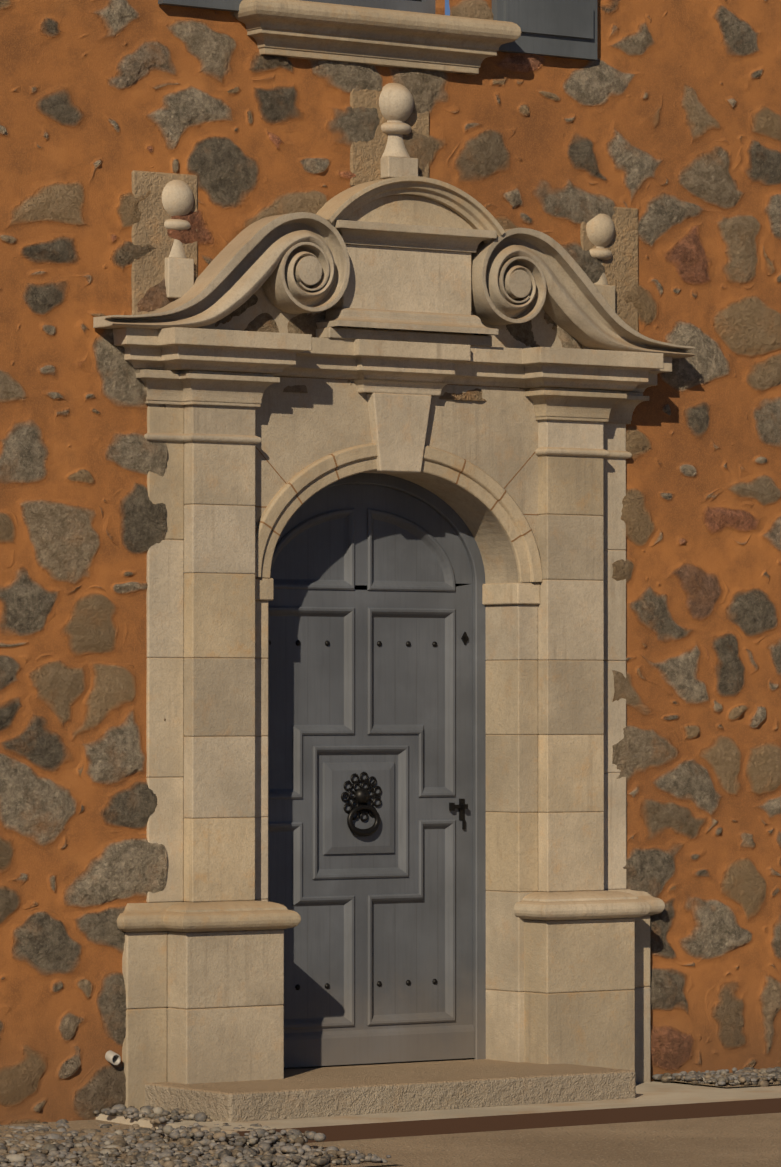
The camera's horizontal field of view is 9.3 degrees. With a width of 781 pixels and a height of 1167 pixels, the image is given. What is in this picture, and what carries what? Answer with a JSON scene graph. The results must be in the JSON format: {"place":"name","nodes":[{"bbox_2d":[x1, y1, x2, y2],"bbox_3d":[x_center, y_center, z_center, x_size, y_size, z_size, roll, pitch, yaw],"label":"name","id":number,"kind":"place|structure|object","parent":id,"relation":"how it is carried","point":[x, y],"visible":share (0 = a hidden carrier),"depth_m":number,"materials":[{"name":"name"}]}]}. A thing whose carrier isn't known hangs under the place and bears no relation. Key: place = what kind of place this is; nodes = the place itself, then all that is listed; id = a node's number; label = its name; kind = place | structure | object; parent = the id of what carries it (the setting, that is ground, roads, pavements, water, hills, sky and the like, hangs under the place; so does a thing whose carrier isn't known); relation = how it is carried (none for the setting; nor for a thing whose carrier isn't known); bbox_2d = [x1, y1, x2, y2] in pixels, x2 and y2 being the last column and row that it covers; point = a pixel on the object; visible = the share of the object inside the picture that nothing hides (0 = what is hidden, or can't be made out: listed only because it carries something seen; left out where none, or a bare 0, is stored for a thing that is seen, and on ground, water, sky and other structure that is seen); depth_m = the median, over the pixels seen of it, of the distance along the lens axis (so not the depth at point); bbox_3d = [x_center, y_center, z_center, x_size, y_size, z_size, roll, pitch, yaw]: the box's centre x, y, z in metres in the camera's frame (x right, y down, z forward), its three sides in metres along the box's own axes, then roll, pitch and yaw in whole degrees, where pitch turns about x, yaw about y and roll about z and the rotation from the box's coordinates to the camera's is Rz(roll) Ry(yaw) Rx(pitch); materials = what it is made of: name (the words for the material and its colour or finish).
{"place":"outdoors","nodes":[
{"label":"outdoors","id":0,"kind":"place"},
{"bbox_2d":[269,640,436,989],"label":"door studs","id":1,"kind":"object","parent":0,"point":[379,644],"depth_m":17.82,"materials":[{"name":"black metal"}]},
{"bbox_2d":[270,508,444,1018],"bbox_3d":[-0.118,0.701,17.788,1.028,2.136,0.001,1,-2,-35],"label":"door molding","id":2,"kind":"structure","parent":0,"point":[307,681],"depth_m":17.81,"materials":[{"name":"grey wood"}]},
{"bbox_2d":[341,772,381,836],"bbox_3d":[-0.101,0.813,17.758,0.183,0.240,0.033,1,-2,-35],"label":"door knocker","id":3,"kind":"object","parent":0,"point":[362,796],"depth_m":17.75,"materials":[{"name":"black metal"}]},
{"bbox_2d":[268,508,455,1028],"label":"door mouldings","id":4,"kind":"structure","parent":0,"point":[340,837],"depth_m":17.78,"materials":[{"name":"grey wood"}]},
{"bbox_2d":[268,484,472,1032],"bbox_3d":[-0.111,0.700,17.778,1.028,2.136,0.001,1,-2,-35],"label":"door frame","id":5,"kind":"structure","parent":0,"point":[361,499],"depth_m":17.87,"materials":[{"name":"grey wood"}]},
{"bbox_2d":[449,632,468,828],"bbox_3d":[0.262,0.550,18.027,0.092,0.740,0.030,1,-2,-35],"label":"hardware piece","id":6,"kind":"object","parent":5,"relation":"attached to","point":[462,806],"depth_m":18.04,"materials":[{"name":"black metal"}]},
{"bbox_2d":[284,1024,474,1067],"bbox_3d":[-0.107,1.705,17.748,1.028,0.124,0.012,1,-2,-35],"label":"door bottom rail","id":7,"kind":"object","parent":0,"point":[326,1048],"depth_m":17.79,"materials":[{"name":"grey wood"}]},
{"bbox_2d":[325,473,485,1059],"bbox_3d":[-0.114,0.683,17.782,1.118,2.191,0.050,1,-2,-35],"label":"door frame","id":8,"kind":"object","parent":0,"point":[448,513],"visible":0.52,"depth_m":18.06,"materials":[{"name":"grey wood"}]},
{"bbox_2d":[445,0,449,15],"label":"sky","id":9,"kind":"structure","parent":0,"point":[447,9],"materials":[{"name":"blue"}]},
{"bbox_2d":[302,1113,780,1166],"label":"pavement","id":10,"kind":"structure","parent":0,"point":[752,1140],"depth_m":16.16,"materials":[{"name":"dirt"}]},
{"bbox_2d":[0,1119,401,1166],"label":"pebble base","id":11,"kind":"object","parent":10,"relation":"on","point":[78,1125],"visible":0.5,"depth_m":16.33,"materials":[{"name":"grey gravel"}]},
{"bbox_2d":[0,1067,780,1166],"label":"pebble bed","id":12,"kind":"object","parent":11,"relation":"on","point":[241,1151],"visible":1,"depth_m":15.87,"materials":[{"name":"grey gravel"}]},
{"bbox_2d":[0,0,780,1124],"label":"facade wall","id":13,"kind":"structure","parent":10,"relation":"on","point":[664,116],"depth_m":17.54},
{"bbox_2d":[105,1050,120,1064],"bbox_3d":[-0.975,1.656,16.863,0.040,0.055,0.060,1,-2,-35],"label":"pipe stub","id":14,"kind":"object","parent":13,"relation":"attached to","point":[113,1058],"visible":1,"depth_m":16.85,"materials":[{"name":"grey plastic"}]},
{"bbox_2d":[131,170,197,314],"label":"stone block","id":15,"kind":"structure","parent":13,"relation":"attached to","point":[148,268],"depth_m":17.03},
{"bbox_2d":[165,257,193,297],"bbox_3d":[-0.758,-1.081,17.096,0.110,0.143,0.062,1,-2,-35],"label":"finial pedestal","id":16,"kind":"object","parent":13,"relation":"attached to","point":[179,277],"depth_m":17.06,"materials":[{"name":"stone"}]},
{"bbox_2d":[162,180,193,257],"bbox_3d":[-0.776,-1.296,17.126,0.156,0.291,0.156,1,-2,-35],"label":"finial","id":17,"kind":"object","parent":16,"relation":"on","point":[177,198],"visible":0.67,"depth_m":17.07,"materials":[{"name":"stone"}]},
{"bbox_2d":[136,369,279,406],"bbox_3d":[-0.706,-0.689,17.163,0.542,0.117,0.317,1,-2,-35],"label":"capital","id":18,"kind":"object","parent":13,"relation":"attached to","point":[186,387],"visible":1,"depth_m":17.06,"materials":[{"name":"stone"}]},
{"bbox_2d":[302,0,434,13],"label":"window frame","id":19,"kind":"object","parent":13,"relation":"attached to","point":[425,6],"visible":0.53,"depth_m":17.76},
{"bbox_2d":[158,0,241,11],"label":"shutter","id":20,"kind":"object","parent":19,"relation":"attached to","point":[228,5],"visible":0.6,"depth_m":17.15,"materials":[{"name":"paint"}]},
{"bbox_2d":[492,0,596,60],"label":"shutter","id":21,"kind":"object","parent":19,"relation":"attached to","point":[560,28],"visible":0.77,"depth_m":18.03,"materials":[{"name":"paint"}]},
{"bbox_2d":[234,0,520,74],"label":"window sill","id":22,"kind":"structure","parent":13,"relation":"attached to","point":[299,29],"depth_m":17.50,"materials":[{"name":"beige stone"}]},
{"bbox_2d":[350,88,428,186],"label":"stone backing blocks","id":23,"kind":"object","parent":13,"relation":"attached to","point":[365,161],"visible":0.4,"depth_m":17.59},
{"bbox_2d":[113,327,671,392],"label":"cornice","id":24,"kind":"structure","parent":13,"relation":"attached to","point":[274,353],"depth_m":17.50,"materials":[{"name":"stone"}]},
{"bbox_2d":[93,212,349,328],"bbox_3d":[-0.591,-1.110,17.121,1.005,0.443,0.136,1,-2,-35],"label":"scroll","id":25,"kind":"object","parent":24,"relation":"on","point":[296,263],"visible":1,"depth_m":17.20,"materials":[{"name":"stone"}]},
{"bbox_2d":[316,327,491,346],"bbox_3d":[0.043,-0.896,17.600,0.730,0.040,0.120,1,-2,-35],"label":"plinth course","id":26,"kind":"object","parent":24,"relation":"on","point":[394,335],"depth_m":17.53,"materials":[{"name":"beige stone"}]},
{"bbox_2d":[331,244,470,334],"bbox_3d":[0.036,-1.070,17.614,0.576,0.307,0.097,1,-2,-35],"label":"pediment panel","id":27,"kind":"object","parent":26,"relation":"on","point":[407,279],"visible":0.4,"depth_m":17.57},
{"bbox_2d":[334,220,496,252],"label":"cornice molding","id":28,"kind":"structure","parent":27,"relation":"on","point":[407,236],"depth_m":17.54,"materials":[{"name":"beige stone"}]},
{"bbox_2d":[316,307,498,335],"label":"pediment base molding","id":29,"kind":"structure","parent":26,"relation":"on","point":[395,319],"depth_m":17.52,"materials":[{"name":"beige stone"}]},
{"bbox_2d":[316,176,504,242],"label":"arched pediment","id":30,"kind":"structure","parent":24,"relation":"on","point":[416,200],"depth_m":17.57,"materials":[{"name":"beige stone"}]},
{"bbox_2d":[381,156,417,178],"bbox_3d":[0.022,-1.517,17.645,0.135,0.079,0.088,1,-2,-35],"label":"finial pedestal","id":31,"kind":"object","parent":30,"relation":"on","point":[393,166],"depth_m":17.60,"materials":[{"name":"beige stone"}]},
{"bbox_2d":[379,83,413,157],"bbox_3d":[0.008,-1.695,17.669,0.155,0.279,0.155,1,-2,-35],"label":"finial","id":32,"kind":"object","parent":31,"relation":"on","point":[396,103],"visible":0.75,"depth_m":17.61,"materials":[{"name":"beige stone"}]},
{"bbox_2d":[471,228,694,358],"bbox_3d":[0.710,-1.087,18.044,1.005,0.443,0.136,1,-2,-35],"label":"scroll","id":33,"kind":"object","parent":24,"relation":"on","point":[520,275],"visible":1,"depth_m":17.90,"materials":[{"name":"stone"}]},
{"bbox_2d":[594,284,614,310],"bbox_3d":[0.788,-1.053,18.193,0.110,0.143,0.062,1,-2,-35],"label":"finial pedestal","id":34,"kind":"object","parent":33,"relation":"on","point":[607,292],"depth_m":18.18,"materials":[{"name":"stone"}]},
{"bbox_2d":[586,214,614,284],"bbox_3d":[0.770,-1.268,18.224,0.156,0.291,0.156,1,-2,-35],"label":"finial","id":35,"kind":"object","parent":34,"relation":"on","point":[600,229],"visible":0.5,"depth_m":18.16,"materials":[{"name":"stone"}]},
{"bbox_2d":[196,285,588,348],"bbox_3d":[0.018,-1.078,17.641,2.500,0.405,0.001,1,-2,-35],"label":"tympanum","id":36,"kind":"object","parent":13,"relation":"attached to","point":[544,333],"visible":0.07,"depth_m":17.45,"materials":[{"name":"stone"}]},
{"bbox_2d":[255,376,537,583],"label":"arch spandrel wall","id":37,"kind":"structure","parent":13,"relation":"attached to","point":[494,435],"depth_m":17.78,"materials":[{"name":"stone"}]},
{"bbox_2d":[255,447,537,541],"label":"mortar joints","id":38,"kind":"object","parent":37,"relation":"attached to","point":[339,479],"visible":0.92,"depth_m":17.45,"materials":[{"name":"brown concrete"}]},
{"bbox_2d":[363,393,431,473],"bbox_3d":[0.004,-0.548,17.647,0.263,0.285,0.145,1,-2,-35],"label":"keystone","id":39,"kind":"object","parent":37,"relation":"attached to","point":[398,424],"visible":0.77,"depth_m":17.59,"materials":[{"name":"stone"}]},
{"bbox_2d":[255,443,541,582],"bbox_3d":[0.028,-0.264,17.607,1.318,0.506,0.026,1,-2,-35],"label":"archivolt","id":40,"kind":"object","parent":37,"relation":"attached to","point":[485,489],"visible":0.85,"depth_m":17.55,"materials":[{"name":"stone"}]},
{"bbox_2d":[352,379,449,395],"bbox_3d":[0.020,-0.713,17.628,0.400,0.045,0.140,1,-2,-35],"label":"cap","id":41,"kind":"object","parent":37,"relation":"attached to","point":[397,387],"visible":0.96,"depth_m":17.58,"materials":[{"name":"stone"}]},
{"bbox_2d":[580,207,637,331],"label":"stone block","id":42,"kind":"structure","parent":13,"relation":"attached to","point":[621,269],"depth_m":18.25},
{"bbox_2d":[96,1081,780,1133],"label":"ground slab","id":43,"kind":"structure","parent":10,"relation":"on","point":[654,1093],"depth_m":17.05,"materials":[{"name":"stone"}]},
{"bbox_2d":[122,1008,166,1110],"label":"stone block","id":44,"kind":"structure","parent":43,"relation":"on","point":[144,1053],"depth_m":16.91,"materials":[{"name":"stone"}]},
{"bbox_2d":[122,931,166,1008],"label":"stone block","id":45,"kind":"structure","parent":44,"relation":"on","point":[144,964],"depth_m":16.93,"materials":[{"name":"stone"}]},
{"bbox_2d":[167,1005,283,1083],"bbox_3d":[-0.635,1.752,17.120,0.415,0.510,0.310,1,-2,-35],"label":"pedestal","id":46,"kind":"object","parent":43,"relation":"on","point":[214,1045],"visible":0.31,"depth_m":16.97,"materials":[{"name":"stone"}]},
{"bbox_2d":[167,929,283,1008],"bbox_3d":[-0.635,1.363,17.130,0.415,0.270,0.310,1,-2,-35],"label":"pedestal","id":47,"kind":"object","parent":46,"relation":"on","point":[222,969],"visible":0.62,"depth_m":16.98,"materials":[{"name":"stone"}]},
{"bbox_2d":[117,901,300,931],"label":"pedestal cap molding","id":48,"kind":"structure","parent":47,"relation":"on","point":[203,916],"depth_m":16.94,"materials":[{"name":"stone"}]},
{"bbox_2d":[146,777,183,902],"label":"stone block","id":49,"kind":"structure","parent":48,"relation":"on","point":[165,825],"depth_m":17.02,"materials":[{"name":"stone"}]},
{"bbox_2d":[146,658,183,777],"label":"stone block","id":50,"kind":"structure","parent":49,"relation":"on","point":[165,700],"depth_m":17.02,"materials":[{"name":"stone"}]},
{"bbox_2d":[146,540,183,657],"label":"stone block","id":51,"kind":"structure","parent":50,"relation":"on","point":[165,598],"depth_m":17.03,"materials":[{"name":"stone"}]},
{"bbox_2d":[147,404,183,539],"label":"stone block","id":52,"kind":"structure","parent":51,"relation":"on","point":[167,489],"depth_m":17.05,"materials":[{"name":"stone"}]},
{"bbox_2d":[183,818,254,901],"bbox_3d":[-0.654,0.981,17.178,0.268,0.295,0.225,1,-2,-35],"label":"pilaster","id":53,"kind":"object","parent":48,"relation":"on","point":[219,859],"visible":0.65,"depth_m":17.07,"materials":[{"name":"stone"}]},
{"bbox_2d":[183,736,254,818],"bbox_3d":[-0.654,0.689,17.185,0.268,0.289,0.225,1,-2,-35],"label":"pilaster","id":54,"kind":"object","parent":53,"relation":"on","point":[219,777],"visible":0.71,"depth_m":17.08,"materials":[{"name":"stone"}]},
{"bbox_2d":[183,658,254,736],"bbox_3d":[-0.654,0.406,17.192,0.268,0.278,0.225,1,-2,-35],"label":"pilaster","id":55,"kind":"object","parent":54,"relation":"on","point":[219,697],"visible":0.75,"depth_m":17.09,"materials":[{"name":"stone"}]},
{"bbox_2d":[183,573,254,657],"bbox_3d":[-0.654,0.117,17.200,0.268,0.300,0.225,1,-2,-35],"label":"pilaster","id":56,"kind":"object","parent":55,"relation":"on","point":[219,615],"visible":0.67,"depth_m":17.09,"materials":[{"name":"stone"}]},
{"bbox_2d":[184,504,254,573],"bbox_3d":[-0.654,-0.154,17.206,0.268,0.243,0.225,1,-2,-35],"label":"pilaster","id":57,"kind":"object","parent":56,"relation":"on","point":[219,539],"visible":0.6,"depth_m":17.10,"materials":[{"name":"stone"}]},
{"bbox_2d":[184,442,255,505],"bbox_3d":[-0.654,-0.389,17.212,0.268,0.225,0.225,1,-2,-35],"label":"pilaster","id":58,"kind":"object","parent":57,"relation":"on","point":[219,473],"visible":0.6,"depth_m":17.11,"materials":[{"name":"stone"}]},
{"bbox_2d":[144,433,261,443],"bbox_3d":[-0.668,-0.514,17.104,0.448,0.031,0.090,1,-2,-35],"label":"astragal","id":59,"kind":"object","parent":58,"relation":"on","point":[199,437],"visible":0.98,"depth_m":17.07,"materials":[{"name":"stone"}]},
{"bbox_2d":[184,404,255,435],"bbox_3d":[-0.654,-0.571,17.216,0.268,0.140,0.225,1,-2,-35],"label":"pilaster","id":60,"kind":"object","parent":58,"relation":"on","point":[217,419],"visible":0.58,"depth_m":17.11,"materials":[{"name":"stone"}]},
{"bbox_2d":[145,1058,635,1121],"bbox_3d":[-0.075,1.818,17.336,1.770,0.110,0.856,1,-2,-35],"label":"doorstep","id":61,"kind":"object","parent":43,"relation":"on","point":[352,1089],"depth_m":17.02,"materials":[{"name":"beige stone"}]},
{"bbox_2d":[486,989,524,1061],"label":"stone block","id":62,"kind":"structure","parent":61,"relation":"on","point":[504,1025],"depth_m":17.96,"materials":[{"name":"stone"}]},
{"bbox_2d":[486,891,533,991],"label":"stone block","id":63,"kind":"structure","parent":62,"relation":"on","point":[504,948],"depth_m":17.97,"materials":[{"name":"stone"}]},
{"bbox_2d":[486,812,537,891],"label":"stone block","id":64,"kind":"structure","parent":63,"relation":"on","point":[511,852],"depth_m":17.95,"materials":[{"name":"stone"}]},
{"bbox_2d":[486,735,537,812],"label":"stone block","id":65,"kind":"structure","parent":64,"relation":"on","point":[511,773],"depth_m":17.96,"materials":[{"name":"stone"}]},
{"bbox_2d":[486,660,537,734],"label":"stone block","id":66,"kind":"structure","parent":65,"relation":"on","point":[511,697],"depth_m":17.97,"materials":[{"name":"stone"}]},
{"bbox_2d":[485,604,537,660],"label":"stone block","id":67,"kind":"structure","parent":66,"relation":"on","point":[511,631],"depth_m":17.98,"materials":[{"name":"stone"}]},
{"bbox_2d":[482,583,539,604],"bbox_3d":[0.447,0.040,18.043,0.107,0.080,0.240,1,-2,-35],"label":"impost","id":68,"kind":"object","parent":67,"relation":"on","point":[507,593],"visible":0.81,"depth_m":17.97,"materials":[{"name":"stone"}]},
{"bbox_2d":[524,990,634,1070],"bbox_3d":[0.657,1.775,18.038,0.415,0.510,0.310,1,-2,-35],"label":"pedestal","id":69,"kind":"object","parent":43,"relation":"on","point":[595,1029],"visible":0.33,"depth_m":17.89,"materials":[{"name":"stone"}]},
{"bbox_2d":[524,918,634,993],"bbox_3d":[0.657,1.385,18.047,0.415,0.270,0.310,1,-2,-35],"label":"pedestal","id":70,"kind":"object","parent":69,"relation":"on","point":[579,955],"visible":0.69,"depth_m":17.90,"materials":[{"name":"stone"}]},
{"bbox_2d":[514,889,664,920],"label":"pedestal cap molding","id":71,"kind":"structure","parent":70,"relation":"on","point":[605,904],"depth_m":17.90,"materials":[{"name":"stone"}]},
{"bbox_2d":[537,812,603,891],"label":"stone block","id":72,"kind":"structure","parent":71,"relation":"on","point":[570,851],"depth_m":17.98,"materials":[{"name":"stone"}]},
{"bbox_2d":[538,735,603,812],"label":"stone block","id":73,"kind":"structure","parent":72,"relation":"on","point":[570,773],"depth_m":17.99,"materials":[{"name":"stone"}]},
{"bbox_2d":[537,660,603,734],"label":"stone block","id":74,"kind":"structure","parent":73,"relation":"on","point":[570,697],"depth_m":18.00,"materials":[{"name":"stone"}]},
{"bbox_2d":[538,580,603,660],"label":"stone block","id":75,"kind":"structure","parent":74,"relation":"on","point":[570,619],"depth_m":18.00,"materials":[{"name":"stone"}]},
{"bbox_2d":[538,514,603,580],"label":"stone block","id":76,"kind":"structure","parent":75,"relation":"on","point":[570,547],"depth_m":18.01,"materials":[{"name":"stone"}]},
{"bbox_2d":[538,455,603,515],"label":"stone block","id":77,"kind":"structure","parent":76,"relation":"on","point":[570,485],"depth_m":18.02,"materials":[{"name":"stone"}]},
{"bbox_2d":[538,420,603,448],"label":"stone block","id":78,"kind":"structure","parent":77,"relation":"on","point":[571,434],"depth_m":18.02,"materials":[{"name":"stone"}]},
{"bbox_2d":[525,387,648,423],"bbox_3d":[0.698,-0.664,18.160,0.542,0.117,0.317,1,-2,-35],"label":"capital","id":79,"kind":"object","parent":78,"relation":"on","point":[594,405],"visible":0.98,"depth_m":18.02,"materials":[{"name":"stone"}]},
{"bbox_2d":[535,447,631,458],"bbox_3d":[0.737,-0.489,18.101,0.448,0.031,0.090,1,-2,-35],"label":"astragal","id":80,"kind":"object","parent":77,"relation":"on","point":[581,452],"visible":0.96,"depth_m":18.04,"materials":[{"name":"stone"}]},
{"bbox_2d":[604,773,625,889],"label":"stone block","id":81,"kind":"structure","parent":71,"relation":"on","point":[614,831],"depth_m":18.17,"materials":[{"name":"stone"}]},
{"bbox_2d":[603,661,625,772],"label":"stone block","id":82,"kind":"structure","parent":81,"relation":"on","point":[614,718],"depth_m":18.18,"materials":[{"name":"stone"}]},
{"bbox_2d":[603,550,625,660],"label":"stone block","id":83,"kind":"structure","parent":82,"relation":"on","point":[614,620],"depth_m":18.19,"materials":[{"name":"stone"}]},
{"bbox_2d":[603,423,625,549],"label":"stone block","id":84,"kind":"structure","parent":83,"relation":"on","point":[614,492],"depth_m":18.21,"materials":[{"name":"stone"}]},
{"bbox_2d":[634,987,650,1082],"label":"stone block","id":85,"kind":"structure","parent":43,"relation":"on","point":[643,1034],"depth_m":18.21,"materials":[{"name":"stone"}]},
{"bbox_2d":[635,915,650,986],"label":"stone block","id":86,"kind":"structure","parent":85,"relation":"on","point":[642,953],"depth_m":18.21,"materials":[{"name":"stone"}]},
{"bbox_2d":[674,1079,780,1086],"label":"pebble base","id":87,"kind":"object","parent":43,"relation":"on","point":[740,1085],"visible":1,"depth_m":18.03,"materials":[{"name":"grey gravel"}]},
{"bbox_2d":[237,1098,780,1143],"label":"curb","id":88,"kind":"structure","parent":10,"relation":"on","point":[519,1121],"depth_m":16.83,"materials":[{"name":"brown"}]},
{"bbox_3d":[-0.556,1.318,17.344,0.093,0.370,0.286,1,-2,-35],"label":"jamb","id":89,"kind":"object","parent":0,"visible":0},
{"bbox_2d":[255,817,267,899],"bbox_3d":[-0.556,0.985,17.352,0.093,0.295,0.286,1,-2,-35],"label":"jamb","id":90,"kind":"object","parent":89,"relation":"on","point":[261,858],"visible":0.23,"depth_m":17.24,"materials":[{"name":"stone"}]},
{"bbox_2d":[255,736,267,816],"bbox_3d":[-0.556,0.694,17.359,0.093,0.289,0.286,1,-2,-35],"label":"jamb","id":91,"kind":"object","parent":90,"relation":"on","point":[261,776],"visible":0.21,"depth_m":17.25,"materials":[{"name":"stone"}]},
{"bbox_2d":[255,658,267,735],"bbox_3d":[-0.556,0.410,17.366,0.093,0.278,0.286,1,-2,-35],"label":"jamb","id":92,"kind":"object","parent":91,"relation":"on","point":[261,697],"visible":0.23,"depth_m":17.26,"materials":[{"name":"stone"}]},
{"bbox_2d":[255,600,267,658],"bbox_3d":[-0.556,0.167,17.372,0.093,0.208,0.286,1,-2,-35],"label":"jamb","id":93,"kind":"object","parent":92,"relation":"on","point":[261,629],"visible":0.23,"depth_m":17.27,"materials":[{"name":"stone"}]},
{"bbox_2d":[255,578,273,600],"bbox_3d":[-0.529,0.023,17.350,0.107,0.080,0.240,1,-2,-35],"label":"impost","id":94,"kind":"object","parent":93,"relation":"on","point":[264,588],"visible":0.25,"depth_m":17.26,"materials":[{"name":"stone"}]}
]}

